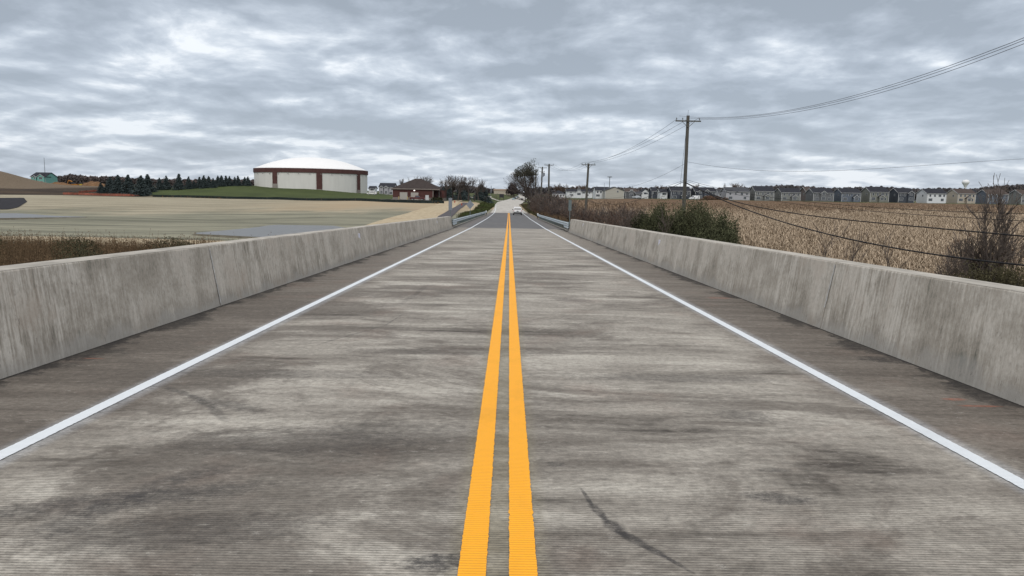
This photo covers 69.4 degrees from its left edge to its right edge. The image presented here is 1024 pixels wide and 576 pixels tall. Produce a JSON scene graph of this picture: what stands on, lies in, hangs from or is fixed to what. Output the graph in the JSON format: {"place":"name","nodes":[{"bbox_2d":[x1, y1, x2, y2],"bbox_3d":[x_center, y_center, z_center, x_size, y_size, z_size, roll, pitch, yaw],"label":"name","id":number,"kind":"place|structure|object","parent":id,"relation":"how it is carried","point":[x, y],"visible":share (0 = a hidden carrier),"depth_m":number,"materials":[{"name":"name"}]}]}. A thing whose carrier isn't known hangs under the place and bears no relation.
{"place":"outdoors","nodes":[
{"label":"outdoors","id":0,"kind":"place"},
{"bbox_2d":[0,198,26,208],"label":"dark mulch bank","id":1,"kind":"structure","parent":0,"point":[7,203],"depth_m":233.09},
{"bbox_2d":[0,213,75,217],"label":"pond","id":2,"kind":"structure","parent":0,"point":[11,215],"depth_m":166.57,"materials":[{"name":"grey liquid"}]},
{"bbox_2d":[133,185,392,198],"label":"lawn","id":3,"kind":"structure","parent":0,"point":[245,191],"depth_m":320.86,"materials":[{"name":"green plant"}]},
{"bbox_2d":[253,157,367,192],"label":"storage tank","id":4,"kind":"object","parent":3,"relation":"on","point":[314,173],"visible":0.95,"depth_m":343.82,"materials":[{"name":"metal"}]},
{"bbox_2d":[195,225,343,236],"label":"pond","id":5,"kind":"structure","parent":0,"point":[267,230],"depth_m":127.30,"materials":[{"name":"grey liquid"}]},
{"bbox_2d":[490,194,526,212],"bbox_3d":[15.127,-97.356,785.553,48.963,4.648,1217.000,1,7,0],"label":"road","id":6,"kind":"structure","parent":0,"point":[507,206],"depth_m":300.88,"materials":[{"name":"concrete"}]},
{"bbox_2d":[0,208,495,459],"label":"edge line","id":7,"kind":"object","parent":6,"relation":"on","point":[26,442],"visible":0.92,"depth_m":7.19,"materials":[{"name":"white paint"}]},
{"bbox_2d":[524,214,1023,488],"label":"edge line","id":8,"kind":"object","parent":6,"relation":"on","point":[986,464],"visible":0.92,"depth_m":6.89,"materials":[{"name":"white paint"}]},
{"bbox_2d":[456,213,561,228],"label":"approach road","id":9,"kind":"structure","parent":0,"point":[499,220],"depth_m":91.90,"materials":[{"name":"asphalt"}]},
{"bbox_2d":[0,171,1023,280],"bbox_3d":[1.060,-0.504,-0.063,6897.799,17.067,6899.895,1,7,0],"label":"ground","id":10,"kind":"structure","parent":0,"point":[133,216],"depth_m":193.18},
{"bbox_2d":[30,172,57,182],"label":"house","id":11,"kind":"structure","parent":10,"relation":"on","point":[48,177],"depth_m":446.50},
{"bbox_2d":[0,217,87,219],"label":"pond bank","id":12,"kind":"structure","parent":10,"relation":"on","point":[39,218],"depth_m":159.06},
{"bbox_2d":[82,181,105,185],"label":"soil heap","id":13,"kind":"object","parent":10,"relation":"on","point":[93,183],"visible":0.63,"depth_m":451.33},
{"bbox_2d":[0,235,193,263],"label":"green weeds","id":14,"kind":"object","parent":10,"relation":"on","point":[78,250],"visible":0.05,"depth_m":75.52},
{"bbox_2d":[63,192,138,195],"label":"safety fence","id":15,"kind":"object","parent":10,"relation":"on","point":[72,193],"visible":0.87,"depth_m":298.32,"materials":[{"name":"orange"}]},
{"bbox_2d":[104,176,116,192],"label":"spruce tree","id":16,"kind":"object","parent":10,"relation":"on","point":[108,185],"visible":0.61,"depth_m":317.42,"materials":[{"name":"green plant"}]},
{"bbox_2d":[1,236,220,245],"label":"straw strip","id":17,"kind":"object","parent":10,"relation":"on","point":[121,239],"visible":0.11,"depth_m":100.41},
{"bbox_2d":[109,175,124,193],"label":"spruce tree","id":18,"kind":"object","parent":10,"relation":"on","point":[117,185],"visible":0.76,"depth_m":313.18,"materials":[{"name":"green plant"}]},
{"bbox_2d":[118,175,134,193],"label":"spruce tree","id":19,"kind":"object","parent":10,"relation":"on","point":[129,185],"visible":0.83,"depth_m":309.38,"materials":[{"name":"green plant"}]},
{"bbox_2d":[0,226,270,265],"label":"dry weeds","id":20,"kind":"object","parent":10,"relation":"on","point":[29,254],"visible":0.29,"depth_m":77.49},
{"bbox_2d":[130,175,152,196],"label":"spruce tree","id":21,"kind":"object","parent":10,"relation":"on","point":[141,189],"visible":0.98,"depth_m":299.58,"materials":[{"name":"green plant"}]},
{"bbox_2d":[144,174,156,192],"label":"spruce tree","id":22,"kind":"object","parent":10,"relation":"on","point":[148,180],"visible":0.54,"depth_m":317.68,"materials":[{"name":"green plant"}]},
{"bbox_2d":[57,173,253,186],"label":"woods","id":23,"kind":"object","parent":10,"relation":"on","point":[78,179],"visible":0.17,"depth_m":635.58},
{"bbox_2d":[159,175,171,189],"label":"spruce tree","id":24,"kind":"object","parent":10,"relation":"on","point":[166,185],"visible":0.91,"depth_m":330.41,"materials":[{"name":"green plant"}]},
{"bbox_2d":[172,174,184,189],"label":"spruce tree","id":25,"kind":"object","parent":10,"relation":"on","point":[178,185],"visible":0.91,"depth_m":327.31,"materials":[{"name":"green plant"}]},
{"bbox_2d":[199,175,208,188],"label":"spruce tree","id":26,"kind":"object","parent":10,"relation":"on","point":[204,183],"visible":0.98,"depth_m":331.49,"materials":[{"name":"green plant"}]},
{"bbox_2d":[192,226,338,238],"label":"pond bank","id":27,"kind":"structure","parent":10,"relation":"on","point":[227,236],"depth_m":112.34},
{"bbox_2d":[153,195,443,202],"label":"silt fence","id":28,"kind":"object","parent":10,"relation":"on","point":[335,199],"visible":0.79,"depth_m":282.45,"materials":[{"name":"fabric"}]},
{"bbox_2d":[378,183,396,194],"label":"house","id":29,"kind":"structure","parent":10,"relation":"on","point":[384,188],"depth_m":396.40,"materials":[{"name":"grey"}]},
{"bbox_2d":[364,200,462,225],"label":"straw slope","id":30,"kind":"structure","parent":10,"relation":"on","point":[436,210],"depth_m":187.97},
{"bbox_2d":[438,202,466,216],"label":"trail","id":31,"kind":"object","parent":30,"relation":"on","point":[454,210],"visible":0.38,"depth_m":200.05,"materials":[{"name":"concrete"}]},
{"bbox_2d":[391,179,446,200],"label":"brick building","id":32,"kind":"structure","parent":10,"relation":"on","point":[420,188],"depth_m":277.76,"materials":[{"name":"brown"}]},
{"bbox_2d":[438,175,455,190],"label":"bare tree","id":33,"kind":"object","parent":10,"relation":"on","point":[445,183],"visible":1,"depth_m":291.96,"materials":[{"name":"brown plant"}]},
{"bbox_2d":[454,178,467,200],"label":"bare tree","id":34,"kind":"object","parent":10,"relation":"on","point":[459,188],"visible":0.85,"depth_m":290.30,"materials":[{"name":"brown plant"}]},
{"bbox_2d":[459,175,477,200],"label":"bare tree","id":35,"kind":"object","parent":10,"relation":"on","point":[464,183],"visible":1,"depth_m":288.80,"materials":[{"name":"brown plant"}]},
{"bbox_2d":[452,211,486,226],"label":"guardrail","id":36,"kind":"object","parent":10,"relation":"on","point":[458,221],"visible":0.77,"depth_m":91.76,"materials":[{"name":"metal"}]},
{"bbox_2d":[456,201,493,221],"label":"verge grass","id":37,"kind":"structure","parent":10,"relation":"on","point":[483,206],"depth_m":184.64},
{"bbox_2d":[468,178,485,200],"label":"bare tree","id":38,"kind":"object","parent":10,"relation":"on","point":[481,185],"visible":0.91,"depth_m":301.99,"materials":[{"name":"brown plant"}]},
{"bbox_2d":[438,185,518,193],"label":"woods","id":39,"kind":"object","parent":10,"relation":"on","point":[471,190],"visible":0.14,"depth_m":896.32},
{"bbox_2d":[471,188,486,200],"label":"spruce tree","id":40,"kind":"object","parent":10,"relation":"on","point":[481,196],"visible":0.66,"depth_m":336.10,"materials":[{"name":"green plant"}]},
{"bbox_2d":[0,227,1023,575],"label":"bridge deck","id":41,"kind":"structure","parent":10,"relation":"on","point":[334,435],"depth_m":5.67,"materials":[{"name":"concrete"}]},
{"bbox_2d":[0,216,454,378],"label":"bridge parapet","id":42,"kind":"structure","parent":41,"relation":"on","point":[52,310],"depth_m":10.40,"materials":[{"name":"concrete"}]},
{"bbox_2d":[457,213,508,575],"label":"line","id":43,"kind":"object","parent":41,"relation":"on","point":[473,555],"visible":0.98,"depth_m":5.00,"materials":[{"name":"yellow paint"}]},
{"bbox_2d":[508,213,537,575],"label":"line","id":44,"kind":"object","parent":41,"relation":"on","point":[522,558],"visible":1,"depth_m":5.03,"materials":[{"name":"yellow paint"}]},
{"bbox_2d":[566,219,1023,405],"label":"bridge parapet","id":45,"kind":"structure","parent":41,"relation":"on","point":[970,332],"depth_m":9.96,"materials":[{"name":"concrete"}]},
{"bbox_2d":[503,158,539,208],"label":"windswept tree","id":46,"kind":"object","parent":10,"relation":"on","point":[524,172],"visible":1,"depth_m":186.74,"materials":[{"name":"green plant"}]},
{"bbox_2d":[537,213,569,229],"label":"guardrail","id":47,"kind":"object","parent":10,"relation":"on","point":[555,222],"visible":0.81,"depth_m":80.50,"materials":[{"name":"metal"}]},
{"bbox_2d":[534,191,574,210],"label":"bare shrub","id":48,"kind":"object","parent":10,"relation":"on","point":[546,195],"visible":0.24,"depth_m":147.68,"materials":[{"name":"brown plant"}]},
{"bbox_2d":[534,210,587,227],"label":"roadside weeds","id":49,"kind":"object","parent":10,"relation":"on","point":[560,217],"visible":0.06,"depth_m":102.08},
{"bbox_2d":[546,197,581,213],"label":"bare shrub","id":50,"kind":"object","parent":10,"relation":"on","point":[559,202],"visible":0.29,"depth_m":123.53,"materials":[{"name":"brown plant"}]},
{"bbox_2d":[565,189,592,197],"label":"house","id":51,"kind":"structure","parent":10,"relation":"on","point":[577,193],"depth_m":466.44,"materials":[{"name":"white"}]},
{"bbox_2d":[571,205,592,219],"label":"bare shrub","id":52,"kind":"object","parent":10,"relation":"on","point":[581,214],"visible":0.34,"depth_m":97.34,"materials":[{"name":"brown plant"}]},
{"bbox_2d":[582,163,594,210],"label":"utility pole","id":53,"kind":"object","parent":10,"relation":"on","point":[587,181],"visible":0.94,"depth_m":125.69,"materials":[{"name":"brown wood"}]},
{"bbox_2d":[578,208,608,222],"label":"bare shrub","id":54,"kind":"object","parent":10,"relation":"on","point":[583,217],"visible":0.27,"depth_m":95.12,"materials":[{"name":"brown plant"}]},
{"bbox_2d":[584,207,604,222],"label":"bare shrub","id":55,"kind":"object","parent":10,"relation":"on","point":[593,216],"visible":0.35,"depth_m":91.28,"materials":[{"name":"brown plant"}]},
{"bbox_2d":[592,187,607,198],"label":"house","id":56,"kind":"structure","parent":10,"relation":"on","point":[597,192],"depth_m":437.25,"materials":[{"name":"white"}]},
{"bbox_2d":[523,186,687,196],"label":"woods","id":57,"kind":"object","parent":10,"relation":"on","point":[545,190],"visible":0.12,"depth_m":798.11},
{"bbox_2d":[590,203,629,225],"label":"bare shrub","id":58,"kind":"object","parent":10,"relation":"on","point":[599,216],"visible":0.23,"depth_m":85.71,"materials":[{"name":"brown plant"}]},
{"bbox_2d":[602,187,623,198],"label":"house","id":59,"kind":"structure","parent":10,"relation":"on","point":[612,193],"depth_m":421.85,"materials":[{"name":"beige"}]},
{"bbox_2d":[604,212,624,225],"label":"bare shrub","id":60,"kind":"object","parent":10,"relation":"on","point":[612,221],"visible":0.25,"depth_m":75.65,"materials":[{"name":"brown plant"}]},
{"bbox_2d":[599,199,635,226],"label":"bare shrub","id":61,"kind":"object","parent":10,"relation":"on","point":[612,211],"visible":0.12,"depth_m":83.88,"materials":[{"name":"brown plant"}]},
{"bbox_2d":[601,201,637,226],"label":"bare shrub","id":62,"kind":"object","parent":10,"relation":"on","point":[622,214],"visible":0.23,"depth_m":81.19,"materials":[{"name":"brown plant"}]},
{"bbox_2d":[610,209,638,226],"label":"bare shrub","id":63,"kind":"object","parent":10,"relation":"on","point":[624,223],"visible":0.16,"depth_m":73.41,"materials":[{"name":"brown plant"}]},
{"bbox_2d":[623,188,637,198],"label":"house","id":64,"kind":"structure","parent":10,"relation":"on","point":[628,192],"depth_m":424.73,"materials":[{"name":"grey"}]},
{"bbox_2d":[622,208,650,228],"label":"green shrub","id":65,"kind":"object","parent":10,"relation":"on","point":[635,224],"visible":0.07,"depth_m":71.28,"materials":[{"name":"green plant"}]},
{"bbox_2d":[648,187,656,198],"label":"house","id":66,"kind":"structure","parent":10,"relation":"on","point":[654,191],"depth_m":423.55,"materials":[{"name":"stone"}]},
{"bbox_2d":[637,198,668,231],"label":"green shrub","id":67,"kind":"object","parent":10,"relation":"on","point":[645,223],"visible":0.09,"depth_m":69.64,"materials":[{"name":"green plant"}]},
{"bbox_2d":[657,189,667,198],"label":"house","id":68,"kind":"structure","parent":10,"relation":"on","point":[660,194],"depth_m":413.30,"materials":[{"name":"white"}]},
{"bbox_2d":[646,194,685,235],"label":"green shrub","id":69,"kind":"object","parent":10,"relation":"on","point":[672,226],"visible":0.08,"depth_m":67.98,"materials":[{"name":"green plant"}]},
{"bbox_2d":[650,195,699,236],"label":"green shrub","id":70,"kind":"object","parent":10,"relation":"on","point":[681,216],"visible":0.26,"depth_m":67.27,"materials":[{"name":"green plant"}]},
{"bbox_2d":[667,186,690,198],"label":"house","id":71,"kind":"structure","parent":10,"relation":"on","point":[677,191],"depth_m":409.27,"materials":[{"name":"stone"}]},
{"bbox_2d":[675,115,700,210],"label":"utility pole","id":72,"kind":"object","parent":10,"relation":"on","point":[687,120],"visible":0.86,"depth_m":73.84,"materials":[{"name":"brown wood"}]},
{"bbox_2d":[690,159,1014,170],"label":"cable","id":73,"kind":"object","parent":72,"relation":"attached to","point":[863,169],"visible":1,"depth_m":67.52,"materials":[{"name":"metal"}]},
{"bbox_2d":[684,38,1022,117],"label":"power wire","id":74,"kind":"object","parent":72,"relation":"attached to","point":[868,91],"visible":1,"depth_m":41.42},
{"bbox_2d":[685,182,1023,236],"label":"cable","id":75,"kind":"object","parent":72,"relation":"attached to","point":[872,222],"visible":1,"depth_m":42.16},
{"bbox_2d":[685,179,1023,213],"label":"cable","id":76,"kind":"object","parent":72,"relation":"attached to","point":[873,207],"visible":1,"depth_m":42.56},
{"bbox_2d":[687,181,1021,220],"bbox_3d":[20.958,-5.593,43.716,0.028,2.386,62.002,0,7,-7],"label":"cable","id":77,"kind":"object","parent":72,"relation":"attached to","point":[876,211],"visible":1,"depth_m":41.60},
{"bbox_2d":[686,183,1023,265],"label":"cable","id":78,"kind":"object","parent":72,"relation":"attached to","point":[873,243],"visible":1,"depth_m":42.16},
{"bbox_2d":[695,40,1023,118],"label":"power wire","id":79,"kind":"object","parent":72,"relation":"attached to","point":[868,93],"visible":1,"depth_m":43.23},
{"bbox_2d":[712,44,1022,119],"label":"power wire","id":80,"kind":"object","parent":72,"relation":"attached to","point":[894,88],"visible":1,"depth_m":42.68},
{"bbox_2d":[673,190,720,235],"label":"green shrub","id":81,"kind":"object","parent":10,"relation":"on","point":[692,211],"visible":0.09,"depth_m":68.29,"materials":[{"name":"green plant"}]},
{"bbox_2d":[691,187,716,198],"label":"house","id":82,"kind":"structure","parent":10,"relation":"on","point":[694,191],"depth_m":409.20,"materials":[{"name":"stone"}]},
{"bbox_2d":[672,200,737,243],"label":"green shrub","id":83,"kind":"object","parent":10,"relation":"on","point":[703,219],"visible":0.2,"depth_m":65.22,"materials":[{"name":"green plant"}]},
{"bbox_2d":[694,207,741,240],"bbox_3d":[17.028,-4.107,62.303,5.336,5.804,4.825,-1,8,-17],"label":"green shrub","id":84,"kind":"object","parent":10,"relation":"on","point":[714,233],"visible":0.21,"depth_m":61.61,"materials":[{"name":"green plant"}]},
{"bbox_2d":[713,218,743,243],"bbox_3d":[16.989,-3.058,58.333,3.137,4.917,3.448,3,8,16],"label":"green shrub","id":85,"kind":"object","parent":10,"relation":"on","point":[727,236],"visible":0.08,"depth_m":57.48,"materials":[{"name":"green plant"}]},
{"bbox_2d":[720,187,749,199],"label":"house","id":86,"kind":"structure","parent":10,"relation":"on","point":[734,196],"depth_m":409.46,"materials":[{"name":"grey"}]},
{"bbox_2d":[749,186,774,200],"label":"house","id":87,"kind":"structure","parent":10,"relation":"on","point":[763,191],"depth_m":409.50,"materials":[{"name":"grey"}]},
{"bbox_2d":[774,188,801,200],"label":"house","id":88,"kind":"structure","parent":10,"relation":"on","point":[790,194],"depth_m":409.69,"materials":[{"name":"grey"}]},
{"bbox_2d":[568,199,1023,286],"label":"corn field","id":89,"kind":"structure","parent":10,"relation":"on","point":[751,225],"depth_m":101.60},
{"bbox_2d":[800,187,809,200],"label":"house","id":90,"kind":"structure","parent":10,"relation":"on","point":[803,190],"depth_m":441.54,"materials":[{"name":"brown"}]},
{"bbox_2d":[805,188,833,201],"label":"house","id":91,"kind":"structure","parent":10,"relation":"on","point":[818,194],"depth_m":409.70,"materials":[{"name":"grey"}]},
{"bbox_2d":[813,215,848,256],"bbox_3d":[21.480,-2.354,50.846,2.887,5.279,2.043,1,7,0],"label":"sapling","id":92,"kind":"object","parent":10,"relation":"on","point":[829,239],"visible":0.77,"depth_m":50.26,"materials":[{"name":"brown plant"}]},
{"bbox_2d":[833,188,861,201],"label":"house","id":93,"kind":"structure","parent":10,"relation":"on","point":[846,195],"depth_m":409.81,"materials":[{"name":"grey"}]},
{"bbox_2d":[838,225,869,260],"bbox_3d":[21.340,-1.500,46.143,1.644,4.966,1.515,-2,8,-25],"label":"sapling","id":94,"kind":"object","parent":10,"relation":"on","point":[852,256],"visible":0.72,"depth_m":45.91,"materials":[{"name":"brown plant"}]},
{"bbox_2d":[715,184,1023,200],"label":"woods","id":95,"kind":"object","parent":10,"relation":"on","point":[1011,188],"visible":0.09,"depth_m":700.92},
{"bbox_2d":[860,187,889,201],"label":"house","id":96,"kind":"structure","parent":10,"relation":"on","point":[874,194],"depth_m":409.93,"materials":[{"name":"grey"}]},
{"bbox_2d":[876,230,909,269],"bbox_3d":[22.567,-1.034,43.737,1.845,4.767,2.607,7,10,40],"label":"sapling","id":97,"kind":"object","parent":10,"relation":"on","point":[888,259],"visible":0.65,"depth_m":43.57,"materials":[{"name":"brown plant"}]},
{"bbox_2d":[889,188,914,202],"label":"house","id":98,"kind":"structure","parent":10,"relation":"on","point":[902,195],"depth_m":410.05,"materials":[{"name":"stone"}]},
{"bbox_2d":[915,189,947,202],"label":"house","id":99,"kind":"structure","parent":10,"relation":"on","point":[931,195],"depth_m":410.19,"materials":[{"name":"white"}]},
{"bbox_2d":[926,251,973,278],"bbox_3d":[27.382,-0.828,46.401,2.470,3.690,3.026,-5,9,-37],"label":"bare shrub","id":100,"kind":"object","parent":10,"relation":"on","point":[953,270],"visible":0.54,"depth_m":46.06,"materials":[{"name":"brown plant"}]},
{"bbox_2d":[946,189,976,203],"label":"house","id":101,"kind":"structure","parent":10,"relation":"on","point":[960,196],"depth_m":410.27,"materials":[{"name":"beige"}]},
{"bbox_2d":[940,225,1006,276],"bbox_3d":[29.530,-1.531,47.282,4.019,4.900,3.280,8,10,44],"label":"bare shrub","id":102,"kind":"object","parent":10,"relation":"on","point":[959,253],"visible":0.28,"depth_m":47.29,"materials":[{"name":"brown plant"}]},
{"bbox_2d":[955,257,1005,282],"bbox_3d":[26.553,-0.063,42.526,3.158,3.825,3.153,-4,9,-36],"label":"shrub","id":103,"kind":"object","parent":10,"relation":"on","point":[979,277],"visible":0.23,"depth_m":42.30,"materials":[{"name":"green plant"}]},
{"bbox_2d":[945,218,1023,278],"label":"bare shrub","id":104,"kind":"object","parent":10,"relation":"on","point":[971,254],"visible":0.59,"depth_m":46.13,"materials":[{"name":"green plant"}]},
{"bbox_2d":[975,189,1009,203],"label":"house","id":105,"kind":"structure","parent":10,"relation":"on","point":[983,196],"depth_m":412.50,"materials":[{"name":"grey"}]},
{"bbox_2d":[964,173,1023,274],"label":"bare tree","id":106,"kind":"object","parent":10,"relation":"on","point":[1001,229],"visible":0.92,"depth_m":44.72,"materials":[{"name":"brown plant"}]},
{"bbox_2d":[973,261,1023,284],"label":"shrub","id":107,"kind":"object","parent":10,"relation":"on","point":[996,274],"visible":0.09,"depth_m":43.43,"materials":[{"name":"brown plant"}]},
{"bbox_2d":[979,228,1023,273],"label":"bare shrub","id":108,"kind":"object","parent":10,"relation":"on","point":[1014,247],"visible":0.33,"depth_m":46.69,"materials":[{"name":"brown plant"}]},
{"bbox_2d":[992,260,1023,286],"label":"shrub","id":109,"kind":"object","parent":10,"relation":"on","point":[1009,276],"visible":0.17,"depth_m":41.20,"materials":[{"name":"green plant"}]},
{"bbox_2d":[1008,189,1023,204],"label":"house","id":110,"kind":"structure","parent":10,"relation":"on","point":[1014,198],"depth_m":413.99,"materials":[{"name":"grey"}]},
{"bbox_2d":[0,0,1023,191],"label":"sky","id":111,"kind":"structure","parent":0,"point":[394,91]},
{"bbox_2d":[584,199,1023,208],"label":"bean field","id":112,"kind":"structure","parent":0,"point":[672,201],"depth_m":363.53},
{"bbox_2d":[678,199,1015,204],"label":"house lawn","id":113,"kind":"structure","parent":0,"point":[866,202],"depth_m":402.39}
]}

